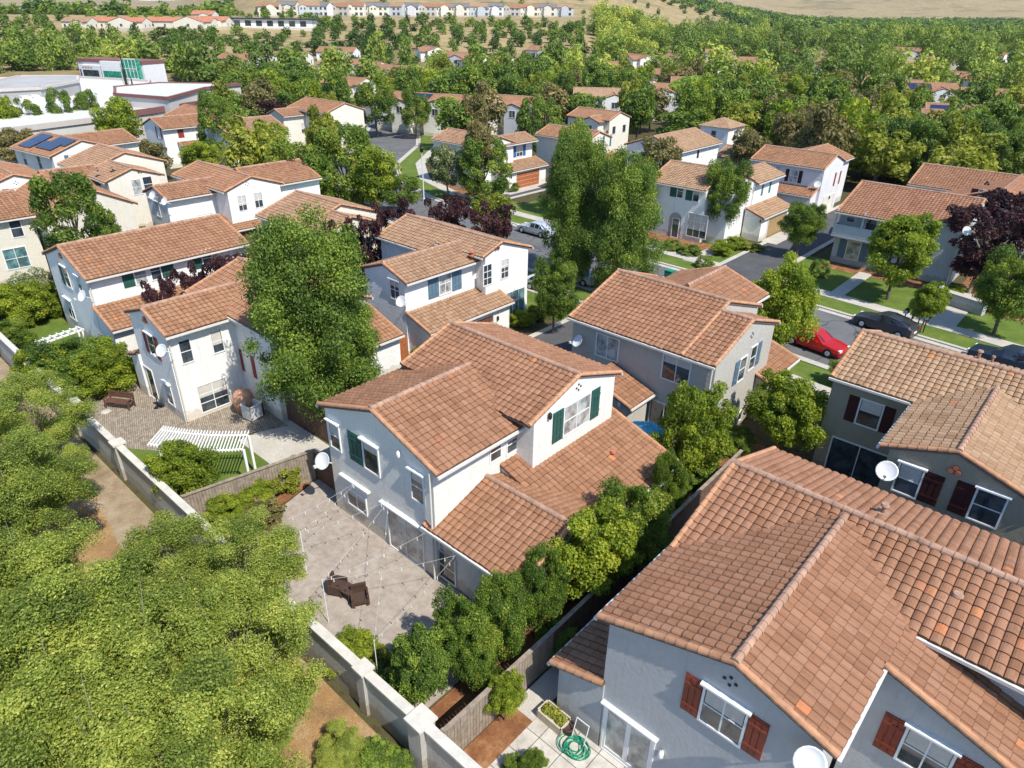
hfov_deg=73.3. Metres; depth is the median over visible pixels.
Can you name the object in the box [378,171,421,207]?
broadleaf tree
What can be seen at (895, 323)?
parked car
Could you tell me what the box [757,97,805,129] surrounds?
broadleaf tree
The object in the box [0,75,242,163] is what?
commercial building
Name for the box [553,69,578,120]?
broadleaf tree
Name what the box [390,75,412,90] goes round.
broadleaf tree
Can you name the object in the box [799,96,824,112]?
broadleaf tree
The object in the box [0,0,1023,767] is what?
ground
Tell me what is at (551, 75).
broadleaf tree
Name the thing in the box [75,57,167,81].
office building
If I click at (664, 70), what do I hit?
broadleaf tree
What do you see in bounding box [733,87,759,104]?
broadleaf tree
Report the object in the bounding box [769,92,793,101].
broadleaf tree
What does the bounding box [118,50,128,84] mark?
cypress tree
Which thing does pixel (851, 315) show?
kerb
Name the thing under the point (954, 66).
house
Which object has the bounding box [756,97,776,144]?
broadleaf tree
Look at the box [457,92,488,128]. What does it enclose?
broadleaf tree
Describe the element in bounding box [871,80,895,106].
broadleaf tree
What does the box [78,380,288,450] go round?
paver patio
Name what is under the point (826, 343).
parked car
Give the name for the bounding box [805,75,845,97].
broadleaf tree
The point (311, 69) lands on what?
broadleaf tree
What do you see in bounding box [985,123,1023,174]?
broadleaf tree
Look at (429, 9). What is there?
house
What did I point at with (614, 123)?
house
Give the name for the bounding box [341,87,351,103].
broadleaf tree
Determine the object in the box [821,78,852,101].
broadleaf tree
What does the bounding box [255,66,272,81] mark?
broadleaf tree
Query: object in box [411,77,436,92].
broadleaf tree
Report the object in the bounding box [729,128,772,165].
broadleaf tree
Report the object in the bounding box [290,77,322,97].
broadleaf tree
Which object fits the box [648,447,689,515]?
broadleaf tree
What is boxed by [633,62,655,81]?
broadleaf tree
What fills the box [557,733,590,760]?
garden hose
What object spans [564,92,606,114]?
broadleaf tree
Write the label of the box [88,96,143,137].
broadleaf tree
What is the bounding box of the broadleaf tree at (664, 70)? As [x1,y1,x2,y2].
[654,63,677,82]
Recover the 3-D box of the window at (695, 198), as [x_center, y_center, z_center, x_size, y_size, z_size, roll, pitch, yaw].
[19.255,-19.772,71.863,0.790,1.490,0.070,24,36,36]
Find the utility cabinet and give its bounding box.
[664,268,675,276]
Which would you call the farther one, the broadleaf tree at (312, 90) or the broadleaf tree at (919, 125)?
the broadleaf tree at (312, 90)
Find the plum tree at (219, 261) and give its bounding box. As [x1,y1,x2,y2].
[209,252,248,270]
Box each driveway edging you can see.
[470,189,545,207]
[528,318,569,337]
[712,204,840,266]
[759,238,834,281]
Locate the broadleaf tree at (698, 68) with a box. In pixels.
[689,58,704,75]
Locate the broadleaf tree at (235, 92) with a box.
[230,90,242,104]
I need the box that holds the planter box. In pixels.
[536,699,571,736]
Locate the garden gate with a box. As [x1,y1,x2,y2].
[399,334,407,360]
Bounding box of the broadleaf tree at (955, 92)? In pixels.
[943,88,965,101]
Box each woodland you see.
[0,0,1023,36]
[0,24,588,84]
[587,0,1023,89]
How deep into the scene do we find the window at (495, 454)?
29.65 m
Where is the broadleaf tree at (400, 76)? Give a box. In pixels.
[393,65,420,90]
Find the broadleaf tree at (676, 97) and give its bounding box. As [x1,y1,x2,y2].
[671,87,685,111]
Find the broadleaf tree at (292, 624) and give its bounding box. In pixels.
[163,568,327,740]
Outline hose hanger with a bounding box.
[571,717,589,745]
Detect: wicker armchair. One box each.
[325,571,347,595]
[350,581,369,608]
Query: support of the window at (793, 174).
in the house at (816, 174)
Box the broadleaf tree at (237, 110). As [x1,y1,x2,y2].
[231,105,258,116]
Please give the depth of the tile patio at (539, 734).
22.78 m
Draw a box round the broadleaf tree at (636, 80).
[616,74,642,110]
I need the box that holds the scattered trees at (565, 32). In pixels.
[0,0,742,72]
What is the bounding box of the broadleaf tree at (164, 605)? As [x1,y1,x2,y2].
[0,547,246,767]
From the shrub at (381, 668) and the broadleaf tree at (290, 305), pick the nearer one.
the shrub at (381, 668)
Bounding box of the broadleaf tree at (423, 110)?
[400,80,431,138]
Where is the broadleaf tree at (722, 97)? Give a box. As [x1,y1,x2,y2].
[711,87,753,118]
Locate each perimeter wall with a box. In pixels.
[0,332,263,581]
[278,594,481,767]
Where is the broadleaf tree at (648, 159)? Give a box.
[627,156,661,199]
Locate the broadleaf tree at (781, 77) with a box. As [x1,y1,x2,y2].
[772,71,799,87]
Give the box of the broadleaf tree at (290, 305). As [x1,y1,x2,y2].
[234,199,382,421]
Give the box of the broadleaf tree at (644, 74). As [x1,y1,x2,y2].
[617,67,649,85]
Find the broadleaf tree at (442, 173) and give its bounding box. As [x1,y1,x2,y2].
[425,143,465,196]
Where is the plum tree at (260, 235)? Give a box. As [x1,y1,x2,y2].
[251,226,303,264]
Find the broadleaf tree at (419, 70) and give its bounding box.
[405,64,424,76]
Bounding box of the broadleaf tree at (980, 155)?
[927,130,1008,171]
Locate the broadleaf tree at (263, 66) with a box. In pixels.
[251,63,275,75]
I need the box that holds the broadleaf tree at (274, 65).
[258,60,277,68]
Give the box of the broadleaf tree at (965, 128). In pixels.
[920,106,981,163]
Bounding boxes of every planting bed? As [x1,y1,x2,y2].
[213,482,309,536]
[430,443,767,729]
[441,183,474,195]
[463,709,531,767]
[648,232,712,250]
[822,260,930,288]
[961,276,1023,321]
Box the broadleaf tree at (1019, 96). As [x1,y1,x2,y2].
[1012,83,1023,103]
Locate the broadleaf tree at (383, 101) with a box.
[349,72,398,136]
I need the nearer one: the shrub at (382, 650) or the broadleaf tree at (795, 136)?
the shrub at (382, 650)
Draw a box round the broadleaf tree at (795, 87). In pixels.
[777,76,806,99]
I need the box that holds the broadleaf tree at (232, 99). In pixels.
[203,93,242,112]
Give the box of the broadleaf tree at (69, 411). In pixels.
[0,367,99,454]
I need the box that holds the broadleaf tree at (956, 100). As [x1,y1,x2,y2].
[932,97,980,119]
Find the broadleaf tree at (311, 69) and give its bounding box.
[307,66,315,77]
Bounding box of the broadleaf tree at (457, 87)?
[451,81,465,94]
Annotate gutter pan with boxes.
[332,124,829,366]
[395,133,965,353]
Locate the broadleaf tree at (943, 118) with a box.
[922,112,974,158]
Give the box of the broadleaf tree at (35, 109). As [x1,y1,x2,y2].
[13,97,42,115]
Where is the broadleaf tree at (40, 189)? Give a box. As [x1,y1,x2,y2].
[27,169,111,248]
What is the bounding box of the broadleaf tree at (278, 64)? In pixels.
[266,60,285,68]
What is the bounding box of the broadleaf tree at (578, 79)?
[562,67,581,94]
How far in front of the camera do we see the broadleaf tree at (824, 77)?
161.69 m
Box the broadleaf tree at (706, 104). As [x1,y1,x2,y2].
[683,89,715,121]
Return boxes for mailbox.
[903,308,909,315]
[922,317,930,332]
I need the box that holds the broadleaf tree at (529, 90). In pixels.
[519,79,546,95]
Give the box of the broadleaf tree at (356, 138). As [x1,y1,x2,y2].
[311,122,372,205]
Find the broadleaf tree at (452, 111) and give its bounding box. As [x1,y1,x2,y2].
[432,96,475,129]
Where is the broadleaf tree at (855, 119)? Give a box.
[834,97,879,170]
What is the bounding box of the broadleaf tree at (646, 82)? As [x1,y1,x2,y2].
[630,79,656,126]
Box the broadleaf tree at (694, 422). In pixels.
[648,380,740,474]
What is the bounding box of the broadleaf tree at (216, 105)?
[196,88,237,161]
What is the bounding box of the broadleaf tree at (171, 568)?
[89,508,247,638]
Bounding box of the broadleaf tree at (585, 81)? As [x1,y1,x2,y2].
[581,71,589,86]
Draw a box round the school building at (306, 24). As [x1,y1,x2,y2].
[230,17,319,30]
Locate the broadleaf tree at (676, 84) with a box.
[668,75,728,118]
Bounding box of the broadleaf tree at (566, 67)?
[557,60,582,75]
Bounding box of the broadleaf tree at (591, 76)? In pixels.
[589,72,595,86]
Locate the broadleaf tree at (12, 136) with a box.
[0,127,33,163]
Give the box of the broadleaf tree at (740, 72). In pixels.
[735,67,742,79]
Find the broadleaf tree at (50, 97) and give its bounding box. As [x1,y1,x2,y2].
[45,86,75,113]
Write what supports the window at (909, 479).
in the house at (936, 429)
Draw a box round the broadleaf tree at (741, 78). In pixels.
[730,73,748,83]
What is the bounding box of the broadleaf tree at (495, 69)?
[488,58,513,79]
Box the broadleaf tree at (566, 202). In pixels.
[535,121,609,284]
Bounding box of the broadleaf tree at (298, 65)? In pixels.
[279,59,314,76]
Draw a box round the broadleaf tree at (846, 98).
[834,90,876,116]
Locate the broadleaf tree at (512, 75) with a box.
[505,71,528,94]
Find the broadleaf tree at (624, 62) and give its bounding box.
[613,53,634,72]
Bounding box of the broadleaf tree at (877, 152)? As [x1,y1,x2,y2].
[849,120,926,181]
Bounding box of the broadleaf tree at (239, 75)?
[217,64,256,95]
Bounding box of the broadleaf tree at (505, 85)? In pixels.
[489,73,519,94]
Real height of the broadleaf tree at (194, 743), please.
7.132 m
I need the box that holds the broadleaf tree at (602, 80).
[590,66,616,87]
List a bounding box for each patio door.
[142,364,159,402]
[386,502,425,570]
[599,707,655,767]
[647,398,674,443]
[824,435,887,486]
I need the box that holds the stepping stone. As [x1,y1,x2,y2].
[100,409,110,413]
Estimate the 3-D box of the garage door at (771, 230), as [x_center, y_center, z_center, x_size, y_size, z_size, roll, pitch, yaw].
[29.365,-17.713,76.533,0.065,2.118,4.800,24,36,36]
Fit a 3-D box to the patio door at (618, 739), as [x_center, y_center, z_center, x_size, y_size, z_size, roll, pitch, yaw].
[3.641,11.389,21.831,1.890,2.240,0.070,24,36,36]
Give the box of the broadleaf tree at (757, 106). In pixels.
[743,100,766,130]
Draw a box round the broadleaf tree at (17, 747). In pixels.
[0,667,209,767]
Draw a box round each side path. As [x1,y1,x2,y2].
[240,419,330,478]
[311,479,336,501]
[517,666,558,720]
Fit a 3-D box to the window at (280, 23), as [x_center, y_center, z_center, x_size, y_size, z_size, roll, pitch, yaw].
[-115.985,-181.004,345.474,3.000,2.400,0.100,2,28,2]
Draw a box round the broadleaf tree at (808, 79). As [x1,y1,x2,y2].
[789,74,813,86]
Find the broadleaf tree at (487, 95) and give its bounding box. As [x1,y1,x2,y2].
[462,79,508,134]
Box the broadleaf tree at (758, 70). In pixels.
[745,64,770,80]
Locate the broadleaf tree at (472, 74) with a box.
[456,63,486,94]
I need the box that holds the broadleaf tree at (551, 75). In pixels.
[530,70,562,86]
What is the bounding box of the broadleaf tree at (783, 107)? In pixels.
[761,101,800,140]
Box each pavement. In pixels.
[415,136,1022,346]
[527,288,830,395]
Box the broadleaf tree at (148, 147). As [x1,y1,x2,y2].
[138,138,173,169]
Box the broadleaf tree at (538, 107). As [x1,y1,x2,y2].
[528,95,565,152]
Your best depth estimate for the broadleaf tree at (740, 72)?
192.44 m
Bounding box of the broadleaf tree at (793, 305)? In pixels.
[752,251,820,345]
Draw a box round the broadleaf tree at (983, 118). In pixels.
[962,110,997,148]
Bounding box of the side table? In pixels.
[339,582,353,602]
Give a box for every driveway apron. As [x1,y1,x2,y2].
[505,182,548,194]
[762,231,789,244]
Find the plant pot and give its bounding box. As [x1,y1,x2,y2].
[561,719,575,735]
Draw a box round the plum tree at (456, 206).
[424,193,469,227]
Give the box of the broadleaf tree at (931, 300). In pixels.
[908,280,953,332]
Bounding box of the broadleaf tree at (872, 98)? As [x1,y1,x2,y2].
[857,88,878,108]
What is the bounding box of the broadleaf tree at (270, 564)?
[181,504,308,641]
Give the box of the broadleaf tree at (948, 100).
[938,95,958,102]
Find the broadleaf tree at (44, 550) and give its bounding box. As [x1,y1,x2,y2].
[0,517,105,680]
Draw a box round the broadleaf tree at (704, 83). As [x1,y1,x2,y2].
[680,71,713,110]
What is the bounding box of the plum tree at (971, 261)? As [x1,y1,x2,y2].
[946,203,1023,293]
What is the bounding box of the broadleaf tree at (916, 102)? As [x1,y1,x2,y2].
[886,88,926,119]
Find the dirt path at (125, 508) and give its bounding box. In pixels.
[0,357,167,553]
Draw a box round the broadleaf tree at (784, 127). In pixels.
[770,111,811,146]
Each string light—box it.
[287,481,356,519]
[300,485,353,531]
[301,501,386,532]
[322,504,385,579]
[323,534,422,579]
[325,556,451,581]
[374,500,388,637]
[374,555,455,640]
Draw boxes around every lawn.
[22,315,82,350]
[127,437,268,515]
[341,127,832,387]
[400,133,999,347]
[489,195,522,205]
[515,198,1023,345]
[527,291,825,412]
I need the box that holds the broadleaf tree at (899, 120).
[858,113,910,181]
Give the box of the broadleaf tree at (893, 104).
[869,89,911,119]
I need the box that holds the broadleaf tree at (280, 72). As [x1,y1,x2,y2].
[274,67,304,87]
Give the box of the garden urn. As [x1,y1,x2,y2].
[232,388,253,412]
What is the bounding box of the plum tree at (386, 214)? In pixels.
[370,197,415,228]
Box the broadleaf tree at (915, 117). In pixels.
[880,115,921,175]
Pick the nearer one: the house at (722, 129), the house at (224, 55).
the house at (722, 129)
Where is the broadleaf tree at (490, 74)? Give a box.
[487,69,493,77]
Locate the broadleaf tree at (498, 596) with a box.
[472,567,533,659]
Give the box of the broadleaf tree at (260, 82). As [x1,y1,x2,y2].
[238,76,286,104]
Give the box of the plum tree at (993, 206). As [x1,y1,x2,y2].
[980,187,1023,258]
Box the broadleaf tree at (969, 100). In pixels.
[960,94,994,115]
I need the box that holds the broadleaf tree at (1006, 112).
[974,96,1023,153]
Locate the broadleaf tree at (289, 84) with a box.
[273,77,293,94]
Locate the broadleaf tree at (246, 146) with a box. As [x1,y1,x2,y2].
[215,112,287,167]
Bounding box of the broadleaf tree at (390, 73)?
[372,66,399,88]
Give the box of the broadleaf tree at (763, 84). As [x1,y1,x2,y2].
[743,74,786,102]
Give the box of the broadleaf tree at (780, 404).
[741,368,829,451]
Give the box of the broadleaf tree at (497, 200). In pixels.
[469,192,511,234]
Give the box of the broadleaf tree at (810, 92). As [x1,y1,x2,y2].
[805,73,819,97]
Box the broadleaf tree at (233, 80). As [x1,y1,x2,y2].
[212,76,242,86]
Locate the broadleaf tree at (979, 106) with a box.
[976,103,992,110]
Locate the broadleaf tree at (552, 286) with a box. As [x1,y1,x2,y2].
[531,255,581,333]
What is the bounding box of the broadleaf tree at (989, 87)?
[957,75,1009,104]
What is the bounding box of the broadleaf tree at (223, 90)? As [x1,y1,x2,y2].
[207,78,234,101]
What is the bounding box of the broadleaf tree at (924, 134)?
[909,122,960,173]
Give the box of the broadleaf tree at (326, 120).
[303,104,342,158]
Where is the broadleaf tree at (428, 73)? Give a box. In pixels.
[419,68,441,89]
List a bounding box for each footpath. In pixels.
[683,249,714,262]
[831,272,872,294]
[931,292,973,325]
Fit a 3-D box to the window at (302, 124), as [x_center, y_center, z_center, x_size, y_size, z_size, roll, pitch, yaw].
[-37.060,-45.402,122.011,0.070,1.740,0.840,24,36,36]
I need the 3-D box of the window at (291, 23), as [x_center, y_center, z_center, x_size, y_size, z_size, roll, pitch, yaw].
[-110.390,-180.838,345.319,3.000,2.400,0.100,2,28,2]
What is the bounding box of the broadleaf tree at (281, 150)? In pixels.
[264,136,338,196]
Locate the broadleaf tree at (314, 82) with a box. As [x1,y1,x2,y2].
[306,77,323,92]
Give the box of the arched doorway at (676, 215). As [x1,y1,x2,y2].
[667,212,681,237]
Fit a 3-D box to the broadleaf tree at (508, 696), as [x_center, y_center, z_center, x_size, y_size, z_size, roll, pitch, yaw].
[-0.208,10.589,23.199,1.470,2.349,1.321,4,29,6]
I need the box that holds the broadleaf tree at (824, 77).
[803,71,841,101]
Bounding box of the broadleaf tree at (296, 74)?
[285,70,319,92]
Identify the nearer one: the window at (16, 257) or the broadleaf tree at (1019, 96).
the window at (16, 257)
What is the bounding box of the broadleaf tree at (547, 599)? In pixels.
[512,539,570,632]
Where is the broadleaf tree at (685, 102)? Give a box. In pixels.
[675,79,713,120]
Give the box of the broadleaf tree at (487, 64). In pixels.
[476,53,502,76]
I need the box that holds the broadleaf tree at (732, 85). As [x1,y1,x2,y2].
[708,76,743,116]
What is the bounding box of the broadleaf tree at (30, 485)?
[0,425,100,539]
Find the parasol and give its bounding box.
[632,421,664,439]
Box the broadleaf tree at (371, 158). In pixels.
[348,144,402,205]
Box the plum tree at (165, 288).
[140,274,176,303]
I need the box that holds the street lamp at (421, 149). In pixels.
[419,147,424,200]
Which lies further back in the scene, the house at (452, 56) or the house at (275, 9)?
the house at (275, 9)
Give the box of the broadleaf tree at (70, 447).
[3,420,100,522]
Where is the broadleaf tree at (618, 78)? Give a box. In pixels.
[604,68,621,87]
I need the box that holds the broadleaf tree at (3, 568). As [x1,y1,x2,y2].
[0,525,46,679]
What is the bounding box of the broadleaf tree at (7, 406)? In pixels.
[0,397,20,480]
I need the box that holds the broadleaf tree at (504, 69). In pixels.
[496,64,521,92]
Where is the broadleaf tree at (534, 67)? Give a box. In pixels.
[520,58,554,82]
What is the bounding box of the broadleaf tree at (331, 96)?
[320,91,337,100]
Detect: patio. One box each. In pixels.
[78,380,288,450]
[228,484,476,707]
[488,701,625,767]
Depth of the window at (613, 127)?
116.27 m
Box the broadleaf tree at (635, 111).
[621,85,654,139]
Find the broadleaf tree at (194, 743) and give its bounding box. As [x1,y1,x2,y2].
[33,631,313,767]
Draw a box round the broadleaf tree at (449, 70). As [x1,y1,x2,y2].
[422,67,455,81]
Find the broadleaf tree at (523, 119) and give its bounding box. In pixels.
[514,96,535,134]
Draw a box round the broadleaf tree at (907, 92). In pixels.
[876,84,925,106]
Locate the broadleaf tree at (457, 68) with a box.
[450,58,476,83]
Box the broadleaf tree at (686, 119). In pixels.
[654,108,705,134]
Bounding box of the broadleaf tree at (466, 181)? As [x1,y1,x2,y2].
[456,133,513,195]
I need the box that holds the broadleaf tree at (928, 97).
[904,88,935,104]
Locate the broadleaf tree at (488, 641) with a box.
[447,616,502,692]
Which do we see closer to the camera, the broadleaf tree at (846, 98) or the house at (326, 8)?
the broadleaf tree at (846, 98)
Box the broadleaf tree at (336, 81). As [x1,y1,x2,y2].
[320,65,353,100]
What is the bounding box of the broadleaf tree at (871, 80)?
[855,72,886,96]
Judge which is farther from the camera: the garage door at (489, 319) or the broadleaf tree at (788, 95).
the broadleaf tree at (788, 95)
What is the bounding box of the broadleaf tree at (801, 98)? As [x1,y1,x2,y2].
[790,94,829,105]
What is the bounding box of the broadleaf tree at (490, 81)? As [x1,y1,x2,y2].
[486,77,495,87]
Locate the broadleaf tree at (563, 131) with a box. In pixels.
[550,116,592,187]
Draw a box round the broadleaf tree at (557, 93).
[528,81,571,130]
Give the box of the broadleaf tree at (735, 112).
[720,100,760,131]
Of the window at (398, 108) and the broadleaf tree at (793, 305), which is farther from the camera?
the window at (398, 108)
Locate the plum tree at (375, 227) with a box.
[343,214,384,283]
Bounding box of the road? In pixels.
[333,105,960,365]
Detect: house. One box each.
[0,161,100,189]
[0,169,138,283]
[9,128,139,170]
[41,213,249,356]
[57,143,167,226]
[60,17,98,30]
[87,16,152,31]
[123,256,404,422]
[141,104,242,168]
[142,158,321,251]
[147,16,218,31]
[191,10,218,16]
[199,16,233,29]
[200,115,288,165]
[216,53,258,68]
[243,51,313,66]
[254,189,385,292]
[255,2,281,16]
[266,96,365,147]
[276,1,298,16]
[298,1,320,16]
[313,320,679,632]
[315,46,360,60]
[317,58,366,73]
[320,2,332,16]
[320,76,375,97]
[331,3,349,16]
[340,2,366,16]
[354,60,386,75]
[358,213,533,354]
[365,2,389,16]
[374,64,407,72]
[376,91,425,133]
[380,2,405,16]
[401,2,420,16]
[414,92,463,135]
[415,45,447,61]
[419,3,435,16]
[430,127,548,190]
[435,3,450,16]
[435,51,476,65]
[442,93,501,134]
[450,3,468,16]
[457,55,488,69]
[469,3,487,16]
[480,2,503,16]
[500,94,537,134]
[504,4,520,16]
[520,4,537,16]
[525,45,553,57]
[532,3,556,16]
[535,123,624,191]
[547,446,1023,767]
[556,4,573,16]
[566,106,630,151]
[567,265,799,443]
[573,87,630,110]
[582,60,617,75]
[623,81,677,120]
[623,127,722,165]
[624,53,657,68]
[646,159,790,243]
[649,68,661,79]
[662,53,680,65]
[670,76,683,82]
[698,117,750,167]
[703,49,735,60]
[731,56,762,60]
[732,61,770,74]
[750,143,854,213]
[812,328,1023,545]
[829,180,987,285]
[862,77,923,85]
[867,106,944,117]
[892,47,921,58]
[904,81,958,102]
[907,162,1023,257]
[922,102,977,111]
[927,56,958,70]
[944,70,969,82]
[956,73,1011,86]
[958,87,1011,98]
[971,50,1007,62]
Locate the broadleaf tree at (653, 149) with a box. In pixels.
[639,135,682,169]
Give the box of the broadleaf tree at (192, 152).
[178,141,222,165]
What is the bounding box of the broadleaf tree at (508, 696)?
[483,668,527,720]
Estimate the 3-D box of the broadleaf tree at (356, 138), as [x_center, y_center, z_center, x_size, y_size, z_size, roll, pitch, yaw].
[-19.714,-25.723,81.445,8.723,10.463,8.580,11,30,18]
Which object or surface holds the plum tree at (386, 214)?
on the ground at (920, 8)
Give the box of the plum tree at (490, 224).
[464,200,515,238]
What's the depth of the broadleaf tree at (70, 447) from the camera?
31.45 m
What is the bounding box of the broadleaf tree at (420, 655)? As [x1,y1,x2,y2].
[388,621,452,705]
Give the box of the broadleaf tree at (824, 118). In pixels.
[795,98,858,153]
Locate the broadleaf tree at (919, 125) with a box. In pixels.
[896,115,954,186]
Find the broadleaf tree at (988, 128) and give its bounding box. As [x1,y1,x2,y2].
[977,120,1005,171]
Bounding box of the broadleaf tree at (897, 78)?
[869,72,910,94]
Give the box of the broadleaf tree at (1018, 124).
[993,117,1023,173]
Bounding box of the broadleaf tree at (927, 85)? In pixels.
[903,82,935,101]
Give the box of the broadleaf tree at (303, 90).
[296,77,309,100]
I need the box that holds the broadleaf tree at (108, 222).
[83,209,121,237]
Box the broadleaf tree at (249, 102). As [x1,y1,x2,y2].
[239,83,277,115]
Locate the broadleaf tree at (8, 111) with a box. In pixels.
[0,95,19,118]
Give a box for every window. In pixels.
[1,245,31,270]
[7,220,24,238]
[21,152,28,165]
[36,156,42,169]
[61,267,72,289]
[65,299,76,321]
[75,276,82,290]
[83,70,99,76]
[103,71,121,77]
[130,179,143,195]
[133,270,148,285]
[141,176,152,188]
[145,334,157,358]
[149,267,162,280]
[154,202,161,217]
[163,383,175,407]
[177,337,194,364]
[193,196,212,215]
[196,376,230,413]
[201,248,212,264]
[209,328,225,354]
[236,194,247,211]
[241,350,253,377]
[245,20,250,25]
[253,191,263,208]
[256,20,261,25]
[267,21,272,25]
[278,21,283,25]
[289,21,294,25]
[300,21,305,26]
[300,123,304,132]
[327,422,341,452]
[346,486,367,516]
[361,441,380,477]
[389,279,399,299]
[396,106,401,112]
[409,471,425,506]
[432,109,437,115]
[438,272,451,295]
[438,542,454,560]
[439,551,456,587]
[482,263,491,286]
[489,444,501,464]
[500,257,508,279]
[506,286,524,316]
[506,435,516,456]
[509,110,514,117]
[516,144,522,156]
[562,391,591,438]
[594,332,619,362]
[611,102,616,108]
[612,126,615,134]
[622,124,625,132]
[660,353,691,384]
[676,183,684,198]
[685,212,708,239]
[692,191,699,202]
[696,687,748,748]
[711,130,716,137]
[736,354,747,383]
[736,410,742,422]
[747,343,758,371]
[788,169,798,182]
[844,240,861,260]
[845,215,855,222]
[854,397,884,430]
[864,219,877,229]
[890,462,924,499]
[893,728,956,767]
[965,488,1008,529]
[977,189,991,198]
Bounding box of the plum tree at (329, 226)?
[320,219,356,265]
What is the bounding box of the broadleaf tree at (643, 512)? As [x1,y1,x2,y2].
[596,474,674,570]
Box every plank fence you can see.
[180,449,316,515]
[284,393,328,442]
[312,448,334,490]
[440,628,555,749]
[552,449,742,654]
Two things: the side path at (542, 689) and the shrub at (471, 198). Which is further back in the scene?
the shrub at (471, 198)
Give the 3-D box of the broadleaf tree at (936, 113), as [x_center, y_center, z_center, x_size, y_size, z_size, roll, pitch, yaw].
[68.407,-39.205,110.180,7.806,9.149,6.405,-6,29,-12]
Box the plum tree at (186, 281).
[169,260,217,295]
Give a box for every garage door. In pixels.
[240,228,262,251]
[477,315,492,321]
[516,169,538,187]
[766,212,786,237]
[823,194,833,210]
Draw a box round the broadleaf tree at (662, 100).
[643,85,673,131]
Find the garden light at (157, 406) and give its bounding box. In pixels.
[153,392,162,408]
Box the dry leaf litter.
[0,440,380,767]
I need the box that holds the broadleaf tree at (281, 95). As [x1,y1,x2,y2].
[273,89,298,105]
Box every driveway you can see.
[464,186,545,208]
[533,321,572,351]
[721,209,840,281]
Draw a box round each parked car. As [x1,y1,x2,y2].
[517,220,555,237]
[527,273,569,294]
[562,263,597,286]
[787,326,849,357]
[852,311,920,338]
[966,343,1023,368]
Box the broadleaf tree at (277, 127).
[252,120,290,156]
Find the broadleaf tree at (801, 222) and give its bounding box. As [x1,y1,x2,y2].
[777,200,827,256]
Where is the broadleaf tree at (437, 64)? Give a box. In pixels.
[431,54,452,73]
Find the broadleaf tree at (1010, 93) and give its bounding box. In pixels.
[1003,85,1021,103]
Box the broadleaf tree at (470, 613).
[431,583,499,682]
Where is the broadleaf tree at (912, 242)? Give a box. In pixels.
[864,212,943,299]
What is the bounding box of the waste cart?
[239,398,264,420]
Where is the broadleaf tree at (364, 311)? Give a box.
[310,290,384,395]
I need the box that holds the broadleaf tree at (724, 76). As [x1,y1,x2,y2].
[702,73,729,82]
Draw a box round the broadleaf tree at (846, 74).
[832,68,858,90]
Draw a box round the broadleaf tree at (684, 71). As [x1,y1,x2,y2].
[660,64,696,82]
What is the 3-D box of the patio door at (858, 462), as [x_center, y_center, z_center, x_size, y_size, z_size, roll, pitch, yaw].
[17.689,4.162,35.484,2.840,2.340,0.070,24,36,36]
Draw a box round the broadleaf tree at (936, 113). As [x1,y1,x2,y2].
[924,109,943,120]
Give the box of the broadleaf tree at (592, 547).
[547,496,645,600]
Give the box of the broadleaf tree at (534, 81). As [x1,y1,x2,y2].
[518,70,543,95]
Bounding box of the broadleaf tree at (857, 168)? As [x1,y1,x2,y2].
[849,115,891,177]
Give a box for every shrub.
[0,279,58,330]
[0,317,38,353]
[5,267,55,285]
[9,343,67,387]
[22,334,112,387]
[26,281,63,320]
[35,367,86,398]
[67,336,136,399]
[143,439,222,501]
[203,493,245,529]
[228,719,295,767]
[238,477,274,513]
[243,494,286,535]
[265,466,301,496]
[285,666,316,718]
[313,716,367,767]
[325,624,379,678]
[348,733,399,767]
[359,643,394,675]
[375,659,397,683]
[378,747,415,767]
[461,194,477,201]
[479,184,504,196]
[501,752,525,767]
[506,182,520,191]
[509,309,535,327]
[517,746,549,767]
[527,304,546,320]
[534,613,577,656]
[661,239,680,251]
[677,243,702,256]
[682,482,692,501]
[684,461,721,492]
[694,255,714,267]
[709,239,736,255]
[723,236,747,249]
[723,423,757,456]
[741,243,765,252]
[809,259,831,277]
[828,353,843,381]
[948,284,965,293]
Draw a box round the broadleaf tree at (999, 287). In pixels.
[969,242,1023,333]
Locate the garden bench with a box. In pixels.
[103,390,135,410]
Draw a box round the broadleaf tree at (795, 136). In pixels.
[786,121,829,148]
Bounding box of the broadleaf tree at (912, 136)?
[889,112,925,179]
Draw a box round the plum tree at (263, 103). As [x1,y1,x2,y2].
[256,99,290,114]
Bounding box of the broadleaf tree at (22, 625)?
[0,563,162,767]
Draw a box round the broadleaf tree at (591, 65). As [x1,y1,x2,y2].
[582,57,609,78]
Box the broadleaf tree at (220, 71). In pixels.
[216,62,251,80]
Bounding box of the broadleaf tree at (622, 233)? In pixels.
[579,144,668,288]
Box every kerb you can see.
[337,125,829,370]
[399,133,966,351]
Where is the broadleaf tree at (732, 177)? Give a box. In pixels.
[704,156,754,225]
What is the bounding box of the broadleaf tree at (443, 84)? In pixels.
[426,69,462,93]
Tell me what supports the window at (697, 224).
in the house at (684, 192)
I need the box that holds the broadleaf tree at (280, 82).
[253,69,291,99]
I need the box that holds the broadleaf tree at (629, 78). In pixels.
[615,70,649,87]
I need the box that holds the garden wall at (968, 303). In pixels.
[941,286,986,315]
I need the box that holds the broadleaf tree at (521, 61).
[510,56,527,76]
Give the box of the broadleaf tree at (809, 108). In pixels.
[794,103,818,129]
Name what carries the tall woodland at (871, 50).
on the ground at (920, 8)
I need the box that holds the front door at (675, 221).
[670,217,679,237]
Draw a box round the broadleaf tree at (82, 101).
[72,88,99,110]
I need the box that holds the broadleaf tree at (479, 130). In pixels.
[460,120,495,200]

